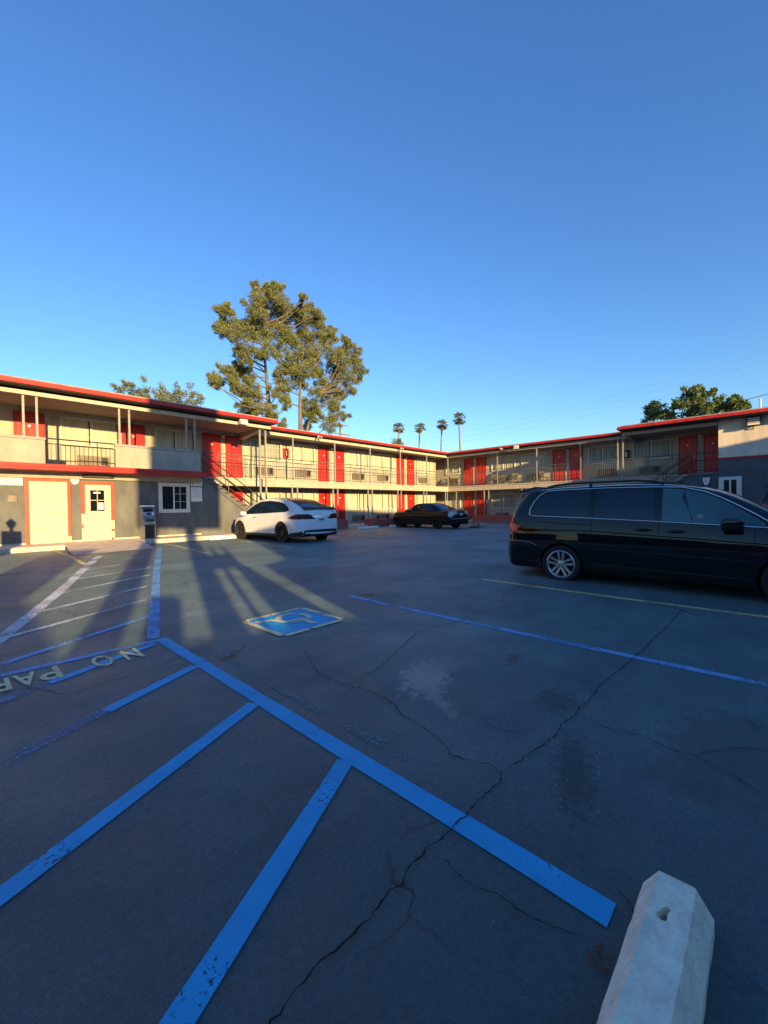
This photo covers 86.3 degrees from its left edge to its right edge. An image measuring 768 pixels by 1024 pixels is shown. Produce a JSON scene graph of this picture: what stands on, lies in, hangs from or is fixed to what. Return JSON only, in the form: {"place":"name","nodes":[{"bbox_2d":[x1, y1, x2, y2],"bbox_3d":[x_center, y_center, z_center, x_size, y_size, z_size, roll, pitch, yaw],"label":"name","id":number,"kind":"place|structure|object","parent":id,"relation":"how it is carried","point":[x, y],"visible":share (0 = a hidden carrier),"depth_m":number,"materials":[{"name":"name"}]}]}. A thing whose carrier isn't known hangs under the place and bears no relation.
{"place":"outdoors","nodes":[
{"label":"outdoors","id":0,"kind":"place"},
{"bbox_2d":[0,532,235,548],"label":"pavement","id":1,"kind":"structure","parent":0,"point":[52,544],"depth_m":14.55,"materials":[{"name":"concrete"}]},
{"bbox_2d":[139,505,155,538],"bbox_3d":[-8.580,0.357,14.860,0.492,1.200,0.410,0,1,43],"label":"cash machine","id":2,"kind":"object","parent":1,"relation":"on","point":[147,523],"visible":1,"depth_m":14.73,"materials":[{"name":"grey paint"}]},
{"bbox_2d":[0,522,767,1023],"bbox_3d":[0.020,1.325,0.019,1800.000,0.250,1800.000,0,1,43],"label":"ground","id":3,"kind":"structure","parent":0,"point":[124,916],"depth_m":2.18,"materials":[{"name":"asphalt"}]},
{"bbox_2d":[0,682,49,703],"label":"painted stripe","id":4,"kind":"object","parent":3,"relation":"on","point":[6,699],"visible":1,"depth_m":3.20,"materials":[{"name":"blue paint"}]},
{"bbox_2d":[0,556,101,644],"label":"painted stripe","id":5,"kind":"object","parent":3,"relation":"on","point":[53,596],"visible":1,"depth_m":6.03,"materials":[{"name":"white paint"}]},
{"bbox_2d":[0,710,110,765],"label":"painted stripe","id":6,"kind":"object","parent":3,"relation":"on","point":[75,728],"visible":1,"depth_m":2.64,"materials":[{"name":"blue paint"}]},
{"bbox_2d":[54,551,85,564],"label":"painted stripe","id":7,"kind":"object","parent":3,"relation":"on","point":[78,560],"visible":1,"depth_m":10.35,"materials":[{"name":"yellow paint"}]},
{"bbox_2d":[0,648,144,691],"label":"painted lettering","id":8,"kind":"object","parent":3,"relation":"on","point":[7,683],"visible":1,"depth_m":3.61,"materials":[{"name":"beige paint"}]},
{"bbox_2d":[4,599,148,637],"bbox_3d":[-3.995,1.394,5.580,0.090,0.033,1.965,-1,1,19],"label":"painted stripe","id":9,"kind":"object","parent":3,"relation":"on","point":[12,635],"visible":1,"depth_m":5.16,"materials":[{"name":"white paint"}]},
{"bbox_2d":[0,615,153,665],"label":"painted stripe","id":10,"kind":"object","parent":3,"relation":"on","point":[64,643],"visible":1,"depth_m":4.48,"materials":[{"name":"blue paint"}]},
{"bbox_2d":[0,640,157,676],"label":"painted stripe","id":11,"kind":"object","parent":3,"relation":"on","point":[58,662],"visible":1,"depth_m":3.96,"materials":[{"name":"blue paint"}]},
{"bbox_2d":[41,586,147,611],"bbox_3d":[-4.516,1.356,6.515,0.090,0.038,1.680,-1,1,20],"label":"painted stripe","id":12,"kind":"object","parent":3,"relation":"on","point":[92,599],"visible":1,"depth_m":6.35,"materials":[{"name":"white paint"}]},
{"bbox_2d":[46,643,156,682],"bbox_3d":[-2.647,1.429,3.941,0.103,0.001,1.039,-1,1,19],"label":"painted stripe","id":13,"kind":"object","parent":3,"relation":"on","point":[71,674],"visible":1,"depth_m":3.77,"materials":[{"name":"blue paint"}]},
{"bbox_2d":[60,575,148,592],"bbox_3d":[-5.046,1.306,7.528,0.084,0.041,1.666,-1,1,22],"label":"painted stripe","id":14,"kind":"object","parent":3,"relation":"on","point":[110,582],"visible":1,"depth_m":7.58,"materials":[{"name":"white paint"}]},
{"bbox_2d":[61,538,153,554],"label":"ramp","id":15,"kind":"structure","parent":3,"relation":"on","point":[88,547],"depth_m":12.80,"materials":[{"name":"concrete"}]},
{"bbox_2d":[0,534,254,553],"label":"kerb","id":16,"kind":"structure","parent":3,"relation":"on","point":[33,549],"depth_m":12.65,"materials":[{"name":"concrete"}]},
{"bbox_2d":[0,702,259,905],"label":"painted stripe","id":17,"kind":"object","parent":3,"relation":"on","point":[15,884],"visible":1,"depth_m":1.95,"materials":[{"name":"blue paint"}]},
{"bbox_2d":[101,665,198,710],"bbox_3d":[-1.872,1.426,3.369,0.103,0.001,0.863,-1,1,18],"label":"painted stripe","id":18,"kind":"object","parent":3,"relation":"on","point":[128,699],"visible":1,"depth_m":3.29,"materials":[{"name":"blue paint"}]},
{"bbox_2d":[147,548,161,638],"bbox_3d":[-4.787,1.268,8.647,0.156,0.249,9.235,-1,1,-28],"label":"painted stripe","id":19,"kind":"object","parent":3,"relation":"on","point":[155,590],"visible":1,"depth_m":6.16,"materials":[{"name":"blue paint"}]},
{"bbox_2d":[110,375,205,406],"bbox_3d":[-16.023,-4.510,29.805,3.272,11.050,6.934,0,1,43],"label":"pine tree","id":20,"kind":"object","parent":3,"relation":"on","point":[146,391],"visible":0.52,"depth_m":29.27,"materials":[{"name":"green plant"}]},
{"bbox_2d":[2,630,399,693],"bbox_3d":[-1.406,1.404,4.037,3.765,0.001,0.482,-1,1,-27],"label":"asphalt crack","id":21,"kind":"object","parent":3,"relation":"on","point":[173,665],"visible":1,"depth_m":3.73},
{"bbox_2d":[209,535,237,539],"bbox_3d":[-6.288,1.004,16.252,0.160,0.120,1.300,0,1,43],"label":"wheel stop","id":22,"kind":"object","parent":3,"relation":"on","point":[222,537],"visible":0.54,"depth_m":16.11,"materials":[{"name":"white paint"}]},
{"bbox_2d":[158,759,352,1023],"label":"painted stripe","id":23,"kind":"object","parent":3,"relation":"on","point":[228,943],"visible":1,"depth_m":1.46,"materials":[{"name":"blue paint"}]},
{"bbox_2d":[235,498,336,542],"bbox_3d":[-3.909,0.262,15.733,4.787,1.624,2.166,0,1,42],"label":"white hatchback car","id":24,"kind":"object","parent":3,"relation":"on","point":[283,520],"visible":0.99,"depth_m":14.42,"materials":[{"name":"paint"}]},
{"bbox_2d":[205,278,369,434],"bbox_3d":[-7.971,-9.860,36.901,6.325,21.372,17.834,0,1,43],"label":"pine tree","id":25,"kind":"object","parent":3,"relation":"on","point":[308,358],"visible":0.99,"depth_m":35.95,"materials":[{"name":"green plant"}]},
{"bbox_2d":[243,608,342,635],"bbox_3d":[-1.155,1.383,5.234,0.970,0.013,0.950,0,1,43],"label":"painted emblem","id":26,"kind":"object","parent":3,"relation":"on","point":[304,619],"visible":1,"depth_m":5.19,"materials":[{"name":"blue paint"}]},
{"bbox_2d":[208,647,413,758],"bbox_3d":[-0.846,1.410,3.294,2.750,0.001,0.095,0,1,44],"label":"painted stripe","id":27,"kind":"object","parent":3,"relation":"on","point":[311,706],"visible":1,"depth_m":2.94,"materials":[{"name":"paint"}]},
{"bbox_2d":[358,526,378,528],"bbox_3d":[-0.828,0.835,22.096,0.160,0.130,1.500,0,1,43],"label":"wheel stop","id":28,"kind":"object","parent":3,"relation":"on","point":[368,527],"visible":0.96,"depth_m":21.98,"materials":[{"name":"white paint"}]},
{"bbox_2d":[0,374,767,547],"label":"motel building","id":29,"kind":"structure","parent":3,"relation":"on","point":[160,455],"depth_m":18.64,"materials":[{"name":"beige paint"}]},
{"bbox_2d":[0,477,22,484],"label":"wall sign","id":30,"kind":"object","parent":29,"relation":"attached to","point":[11,480],"visible":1,"depth_m":12.46,"materials":[{"name":"white"}]},
{"bbox_2d":[13,410,45,461],"bbox_3d":[-12.610,-2.497,14.576,0.080,2.115,0.840,0,1,43],"label":"door","id":31,"kind":"structure","parent":29,"relation":"in","point":[30,423],"depth_m":14.55,"materials":[{"name":"red paint"}]},
{"bbox_2d":[24,478,71,544],"bbox_3d":[-10.707,-0.031,13.089,0.105,2.070,1.142,0,1,43],"label":"office door","id":32,"kind":"structure","parent":29,"relation":"in","point":[47,501],"depth_m":13.07,"materials":[{"name":"beige paint"}]},
{"bbox_2d":[70,479,79,484],"bbox_3d":[-10.261,-1.040,13.587,0.034,0.302,0.291,0,1,43],"label":"wall lamp","id":33,"kind":"object","parent":29,"relation":"attached to","point":[74,481],"visible":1,"depth_m":13.59,"materials":[{"name":"glass"}]},
{"bbox_2d":[60,416,117,448],"bbox_3d":[-11.348,-3.047,15.888,0.100,1.080,1.925,0,1,43],"label":"window","id":34,"kind":"structure","parent":29,"relation":"in","point":[71,428],"depth_m":15.83,"materials":[{"name":"glass"}]},
{"bbox_2d":[80,481,114,540],"bbox_3d":[-9.801,-0.028,14.055,0.100,2.010,0.950,0,1,43],"label":"office door","id":35,"kind":"structure","parent":29,"relation":"in","point":[97,498],"depth_m":14.04,"materials":[{"name":"beige paint"}]},
{"bbox_2d":[82,474,113,477],"bbox_3d":[-9.713,-1.213,13.919,0.036,0.100,0.900,0,1,43],"label":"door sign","id":36,"kind":"object","parent":29,"relation":"attached to","point":[97,476],"visible":1,"depth_m":13.89,"materials":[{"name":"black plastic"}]},
{"bbox_2d":[121,423,144,445],"bbox_3d":[-10.362,-2.564,16.964,0.080,2.115,0.840,0,1,43],"label":"door","id":37,"kind":"structure","parent":29,"relation":"in","point":[137,432],"depth_m":16.98,"materials":[{"name":"red paint"}]},
{"bbox_2d":[158,482,189,512],"bbox_3d":[-8.111,-0.549,15.857,0.070,1.150,1.150,0,1,43],"label":"window","id":38,"kind":"structure","parent":29,"relation":"in","point":[172,497],"depth_m":15.81,"materials":[{"name":"paint"}]},
{"bbox_2d":[155,427,193,449],"bbox_3d":[-9.224,-3.110,18.144,0.100,1.080,1.662,0,1,43],"label":"window","id":39,"kind":"structure","parent":29,"relation":"in","point":[164,437],"depth_m":18.09,"materials":[{"name":"glass"}]},
{"bbox_2d":[191,487,201,501],"bbox_3d":[-7.541,-0.706,16.483,0.015,0.570,0.430,0,1,43],"label":"wall sign","id":40,"kind":"object","parent":29,"relation":"attached to","point":[196,494],"visible":1,"depth_m":16.48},
{"bbox_2d":[202,433,220,476],"bbox_3d":[-8.108,-2.631,19.333,0.131,2.115,0.840,0,1,43],"label":"door","id":41,"kind":"structure","parent":29,"relation":"in","point":[211,442],"depth_m":19.35,"materials":[{"name":"red paint"}]},
{"bbox_2d":[225,435,242,477],"bbox_3d":[-7.361,-2.653,20.126,0.131,2.115,0.840,0,1,43],"label":"door","id":42,"kind":"structure","parent":29,"relation":"in","point":[233,445],"depth_m":20.11,"materials":[{"name":"red paint"}]},
{"bbox_2d":[226,487,242,502],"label":"door","id":43,"kind":"structure","parent":29,"relation":"in","point":[235,489],"depth_m":20.24,"materials":[{"name":"red paint"}]},
{"bbox_2d":[239,419,247,426],"bbox_3d":[-6.013,-3.811,17.506,0.258,0.377,0.340,0,1,43],"label":"floodlight","id":44,"kind":"object","parent":29,"relation":"attached to","point":[243,421],"visible":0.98,"depth_m":17.42,"materials":[{"name":"paint"}]},
{"bbox_2d":[249,438,281,461],"bbox_3d":[-6.160,-3.202,21.398,0.100,1.080,1.837,0,1,43],"label":"window","id":45,"kind":"structure","parent":29,"relation":"in","point":[273,448],"depth_m":21.44,"materials":[{"name":"glass"}]},
{"bbox_2d":[251,491,281,504],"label":"window","id":46,"kind":"structure","parent":29,"relation":"in","point":[269,494],"depth_m":21.36,"materials":[{"name":"glass"}]},
{"bbox_2d":[283,448,288,457],"bbox_3d":[-5.324,-3.196,22.231,0.176,0.500,0.300,0,1,43],"label":"extinguisher cabinet","id":47,"kind":"object","parent":29,"relation":"attached to","point":[285,452],"visible":1,"depth_m":22.14,"materials":[{"name":"metal"}]},
{"bbox_2d":[290,443,314,464],"bbox_3d":[-4.570,-3.249,23.087,0.100,1.080,1.610,0,1,43],"label":"window","id":48,"kind":"structure","parent":29,"relation":"in","point":[301,452],"depth_m":23.09,"materials":[{"name":"glass"}]},
{"bbox_2d":[291,492,314,500],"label":"window","id":49,"kind":"structure","parent":29,"relation":"in","point":[304,495],"depth_m":23.26,"materials":[{"name":"paint"}]},
{"bbox_2d":[318,447,328,481],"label":"door","id":50,"kind":"structure","parent":29,"relation":"in","point":[323,452],"depth_m":24.17,"materials":[{"name":"red paint"}]},
{"bbox_2d":[319,489,329,505],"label":"door","id":51,"kind":"structure","parent":29,"relation":"in","point":[324,494],"depth_m":24.22,"materials":[{"name":"red paint"}]},
{"bbox_2d":[334,490,344,519],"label":"door","id":52,"kind":"structure","parent":29,"relation":"in","point":[341,493],"depth_m":25.15,"materials":[{"name":"red paint"}]},
{"bbox_2d":[335,449,344,481],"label":"door","id":53,"kind":"structure","parent":29,"relation":"in","point":[339,453],"depth_m":25.10,"materials":[{"name":"red paint"}]},
{"bbox_2d":[347,450,368,468],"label":"window","id":54,"kind":"structure","parent":29,"relation":"in","point":[355,458],"depth_m":26.15,"materials":[{"name":"glass"}]},
{"bbox_2d":[348,493,367,509],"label":"window","id":55,"kind":"structure","parent":29,"relation":"in","point":[356,501],"depth_m":26.18,"materials":[{"name":"glass"}]},
{"bbox_2d":[372,453,392,470],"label":"window","id":56,"kind":"structure","parent":29,"relation":"in","point":[378,460],"depth_m":27.83,"materials":[{"name":"paint"}]},
{"bbox_2d":[373,493,392,509],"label":"window","id":57,"kind":"structure","parent":29,"relation":"in","point":[380,501],"depth_m":27.85,"materials":[{"name":"glass"}]},
{"bbox_2d":[396,456,403,484],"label":"door","id":58,"kind":"structure","parent":29,"relation":"in","point":[397,457],"depth_m":29.10,"materials":[{"name":"red paint"}]},
{"bbox_2d":[398,491,404,510],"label":"door","id":59,"kind":"structure","parent":29,"relation":"in","point":[403,492],"depth_m":29.33,"materials":[{"name":"red paint"}]},
{"bbox_2d":[407,457,413,484],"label":"door","id":60,"kind":"structure","parent":29,"relation":"in","point":[410,461],"depth_m":30.00,"materials":[{"name":"red paint"}]},
{"bbox_2d":[407,491,414,508],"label":"door","id":61,"kind":"structure","parent":29,"relation":"in","point":[410,495],"depth_m":30.00,"materials":[{"name":"red paint"}]},
{"bbox_2d":[416,458,423,472],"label":"window","id":62,"kind":"structure","parent":29,"relation":"in","point":[419,462],"depth_m":30.83,"materials":[{"name":"paint"}]},
{"bbox_2d":[415,494,430,504],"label":"window","id":63,"kind":"structure","parent":29,"relation":"in","point":[418,497],"depth_m":30.99,"materials":[{"name":"glass"}]},
{"bbox_2d":[425,459,434,473],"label":"window","id":64,"kind":"structure","parent":29,"relation":"in","point":[430,463],"depth_m":31.81,"materials":[{"name":"paint"}]},
{"bbox_2d":[446,460,459,474],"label":"window","id":65,"kind":"structure","parent":29,"relation":"in","point":[453,466],"depth_m":32.46,"materials":[{"name":"paint"}]},
{"bbox_2d":[446,495,460,508],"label":"window","id":66,"kind":"structure","parent":29,"relation":"in","point":[451,498],"depth_m":32.50,"materials":[{"name":"glass"}]},
{"bbox_2d":[464,459,472,485],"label":"door","id":67,"kind":"structure","parent":29,"relation":"in","point":[468,463],"depth_m":31.53,"materials":[{"name":"red paint"}]},
{"bbox_2d":[464,491,473,518],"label":"door","id":68,"kind":"structure","parent":29,"relation":"in","point":[468,495],"depth_m":31.51,"materials":[{"name":"red paint"}]},
{"bbox_2d":[476,457,485,484],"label":"door","id":69,"kind":"structure","parent":29,"relation":"in","point":[480,462],"depth_m":30.77,"materials":[{"name":"red paint"}]},
{"bbox_2d":[477,491,486,514],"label":"door","id":70,"kind":"structure","parent":29,"relation":"in","point":[480,494],"depth_m":30.81,"materials":[{"name":"red paint"}]},
{"bbox_2d":[491,455,514,471],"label":"window","id":71,"kind":"structure","parent":29,"relation":"in","point":[507,461],"depth_m":29.53,"materials":[{"name":"paint"}]},
{"bbox_2d":[492,493,515,508],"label":"window","id":72,"kind":"structure","parent":29,"relation":"in","point":[499,501],"depth_m":29.55,"materials":[{"name":"glass"}]},
{"bbox_2d":[521,451,546,468],"bbox_3d":[10.235,-3.518,27.974,1.750,1.080,0.100,0,1,43],"label":"window","id":73,"kind":"structure","parent":29,"relation":"in","point":[527,459],"depth_m":27.98,"materials":[{"name":"paint"}]},
{"bbox_2d":[552,449,565,480],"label":"door","id":74,"kind":"structure","parent":29,"relation":"in","point":[558,455],"depth_m":26.83,"materials":[{"name":"red paint"}]},
{"bbox_2d":[569,447,582,480],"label":"door","id":75,"kind":"structure","parent":29,"relation":"in","point":[574,453],"depth_m":26.14,"materials":[{"name":"red paint"}]},
{"bbox_2d":[588,444,616,463],"bbox_3d":[13.366,-3.523,25.026,1.663,1.080,0.100,0,1,43],"label":"window","id":76,"kind":"structure","parent":29,"relation":"in","point":[604,452],"depth_m":25.03,"materials":[{"name":"glass"}]},
{"bbox_2d":[633,438,670,460],"bbox_3d":[15.201,-3.526,23.299,1.837,1.080,0.100,0,1,43],"label":"window","id":77,"kind":"structure","parent":29,"relation":"in","point":[662,447],"depth_m":23.28,"materials":[{"name":"glass"}]},
{"bbox_2d":[678,435,696,474],"bbox_3d":[16.426,-3.035,22.163,0.798,2.115,0.131,0,1,43],"label":"door","id":78,"kind":"structure","parent":29,"relation":"in","point":[687,444],"depth_m":22.15,"materials":[{"name":"red paint"}]},
{"bbox_2d":[702,476,709,485],"bbox_3d":[15.553,-1.481,19.774,0.302,0.464,0.032,0,1,43],"label":"security shield sign","id":79,"kind":"object","parent":29,"relation":"attached to","point":[705,481],"visible":0.89,"depth_m":19.77,"materials":[{"name":"white plastic"}]},
{"bbox_2d":[704,433,718,472],"bbox_3d":[17.217,-3.037,21.442,0.756,2.115,0.080,0,1,43],"label":"door","id":80,"kind":"structure","parent":29,"relation":"in","point":[710,440],"depth_m":21.47,"materials":[{"name":"red paint"}]},
{"bbox_2d":[719,476,741,495],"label":"window","id":81,"kind":"structure","parent":29,"relation":"in","point":[733,484],"depth_m":19.03,"materials":[{"name":"paint"}]},
{"bbox_2d":[746,416,760,428],"bbox_3d":[16.614,-4.001,18.411,0.493,0.546,0.375,0,1,43],"label":"floodlight","id":82,"kind":"object","parent":29,"relation":"attached to","point":[753,421],"visible":1,"depth_m":18.31,"materials":[{"name":"metal"}]},
{"bbox_2d":[268,681,501,1023],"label":"asphalt crack","id":83,"kind":"object","parent":3,"relation":"on","point":[348,938],"visible":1,"depth_m":1.51,"materials":[{"name":"asphalt"}]},
{"bbox_2d":[156,637,615,926],"bbox_3d":[-0.851,1.416,3.015,4.565,0.001,0.120,0,1,44],"label":"painted stripe","id":84,"kind":"object","parent":3,"relation":"on","point":[590,902],"visible":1,"depth_m":1.94,"materials":[{"name":"blue paint"}]},
{"bbox_2d":[392,423,405,438],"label":"palm tree","id":85,"kind":"object","parent":3,"relation":"on","point":[398,430],"visible":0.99,"depth_m":111.83,"materials":[{"name":"green plant"}]},
{"bbox_2d":[348,519,471,527],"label":"walkway","id":86,"kind":"structure","parent":3,"relation":"on","point":[356,525],"depth_m":23.93,"materials":[{"name":"concrete"}]},
{"bbox_2d":[337,520,347,528],"bbox_3d":[-3.432,0.805,21.627,0.650,0.680,3.550,0,1,43],"label":"planter","id":87,"kind":"object","parent":86,"relation":"on","point":[342,524],"visible":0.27,"depth_m":22.39,"materials":[{"name":"brick"}]},
{"bbox_2d":[364,517,394,525],"bbox_3d":[0.732,0.681,26.050,0.650,0.680,4.900,0,1,43],"label":"planter","id":88,"kind":"object","parent":86,"relation":"on","point":[378,521],"visible":0.31,"depth_m":24.51,"materials":[{"name":"brick"}]},
{"bbox_2d":[472,515,512,522],"bbox_3d":[10.038,0.555,25.905,9.700,0.660,0.750,0,1,43],"label":"planter","id":89,"kind":"object","parent":86,"relation":"on","point":[492,518],"visible":0.2,"depth_m":27.88,"materials":[{"name":"brick"}]},
{"bbox_2d":[414,423,426,447],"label":"palm tree","id":90,"kind":"object","parent":3,"relation":"on","point":[419,430],"visible":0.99,"depth_m":111.80,"materials":[{"name":"green plant"}]},
{"bbox_2d":[392,503,468,528],"bbox_3d":[2.421,0.183,22.668,1.987,1.357,4.608,-2,1,-42],"label":"black sedan car","id":91,"kind":"object","parent":3,"relation":"on","point":[437,515],"visible":0.99,"depth_m":21.59,"materials":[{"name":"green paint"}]},
{"bbox_2d":[437,419,448,450],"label":"palm tree","id":92,"kind":"object","parent":3,"relation":"on","point":[442,427],"visible":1,"depth_m":105.80,"materials":[{"name":"green plant"}]},
{"bbox_2d":[360,577,528,676],"bbox_3d":[1.322,1.306,5.553,0.415,0.072,5.221,0,1,38],"label":"asphalt crack","id":93,"kind":"object","parent":3,"relation":"on","point":[423,630],"visible":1,"depth_m":4.45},
{"bbox_2d":[452,412,465,449],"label":"palm tree","id":94,"kind":"object","parent":3,"relation":"on","point":[459,420],"visible":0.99,"depth_m":97.84,"materials":[{"name":"green plant"}]},
{"bbox_2d":[468,520,485,527],"bbox_3d":[4.902,0.661,21.690,0.600,0.509,1.071,0,1,43],"label":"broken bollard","id":95,"kind":"object","parent":3,"relation":"on","point":[479,525],"visible":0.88,"depth_m":21.50,"materials":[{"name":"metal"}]},
{"bbox_2d":[436,856,581,935],"bbox_3d":[0.425,1.412,1.511,0.586,0.001,0.043,0,1,36],"label":"asphalt crack","id":96,"kind":"object","parent":3,"relation":"on","point":[509,901],"visible":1,"depth_m":1.47,"materials":[{"name":"asphalt"}]},
{"bbox_2d":[348,595,767,685],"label":"painted stripe","id":97,"kind":"object","parent":3,"relation":"on","point":[626,655],"visible":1,"depth_m":4.04,"materials":[{"name":"blue paint"}]},
{"bbox_2d":[505,609,681,768],"bbox_3d":[2.318,1.340,3.801,4.565,0.022,0.068,-2,1,-44],"label":"asphalt crack","id":98,"kind":"object","parent":3,"relation":"on","point":[591,696],"visible":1,"depth_m":2.96,"materials":[{"name":"asphalt"}]},
{"bbox_2d":[585,942,615,973],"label":"dry leaves","id":99,"kind":"object","parent":3,"relation":"on","point":[601,968],"visible":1,"depth_m":1.30,"materials":[{"name":"brown plant"}]},
{"bbox_2d":[481,579,767,617],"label":"painted stripe","id":100,"kind":"object","parent":3,"relation":"on","point":[628,598],"visible":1,"depth_m":6.04,"materials":[{"name":"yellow paint"}]},
{"bbox_2d":[508,480,767,596],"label":"minivan","id":101,"kind":"object","parent":3,"relation":"on","point":[653,529],"visible":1,"depth_m":6.52,"materials":[{"name":"black paint"}]},
{"bbox_2d":[596,871,714,1023],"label":"wheel stop","id":102,"kind":"object","parent":3,"relation":"on","point":[660,975],"visible":1,"depth_m":1.20,"materials":[{"name":"concrete"}]},
{"bbox_2d":[586,719,766,795],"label":"asphalt crack","id":103,"kind":"object","parent":3,"relation":"on","point":[688,753],"visible":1,"depth_m":2.35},
{"bbox_2d":[640,384,752,422],"bbox_3d":[23.801,-4.756,31.616,7.222,10.309,6.356,0,1,43],"label":"broadleaf tree","id":104,"kind":"object","parent":3,"relation":"on","point":[694,403],"visible":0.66,"depth_m":30.22,"materials":[{"name":"green plant"}]},
{"bbox_2d":[757,486,767,506],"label":"parked car","id":105,"kind":"object","parent":3,"relation":"on","point":[763,500],"visible":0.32,"depth_m":14.23,"materials":[{"name":"black paint"}]},
{"bbox_2d":[0,0,767,451],"label":"sky","id":106,"kind":"structure","parent":0,"point":[517,210],"materials":[{"name":"blue"}]},
{"bbox_2d":[21,588,763,944],"bbox_3d":[0.472,1.356,3.896,5.350,0.062,5.720,0,1,43],"label":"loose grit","id":107,"kind":"object","parent":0,"point":[545,774],"visible":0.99,"depth_m":2.19,"materials":[{"name":"gravel"}]},
{"bbox_2d":[390,437,403,444],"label":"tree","id":108,"kind":"object","parent":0,"point":[398,442],"visible":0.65,"depth_m":46.69,"materials":[{"name":"green plant"}]},
{"bbox_2d":[433,360,766,442],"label":"overhead wire","id":109,"kind":"object","parent":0,"point":[616,401],"visible":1,"depth_m":53.61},
{"bbox_2d":[443,368,766,445],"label":"overhead wire","id":110,"kind":"object","parent":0,"point":[618,407],"visible":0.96,"depth_m":52.83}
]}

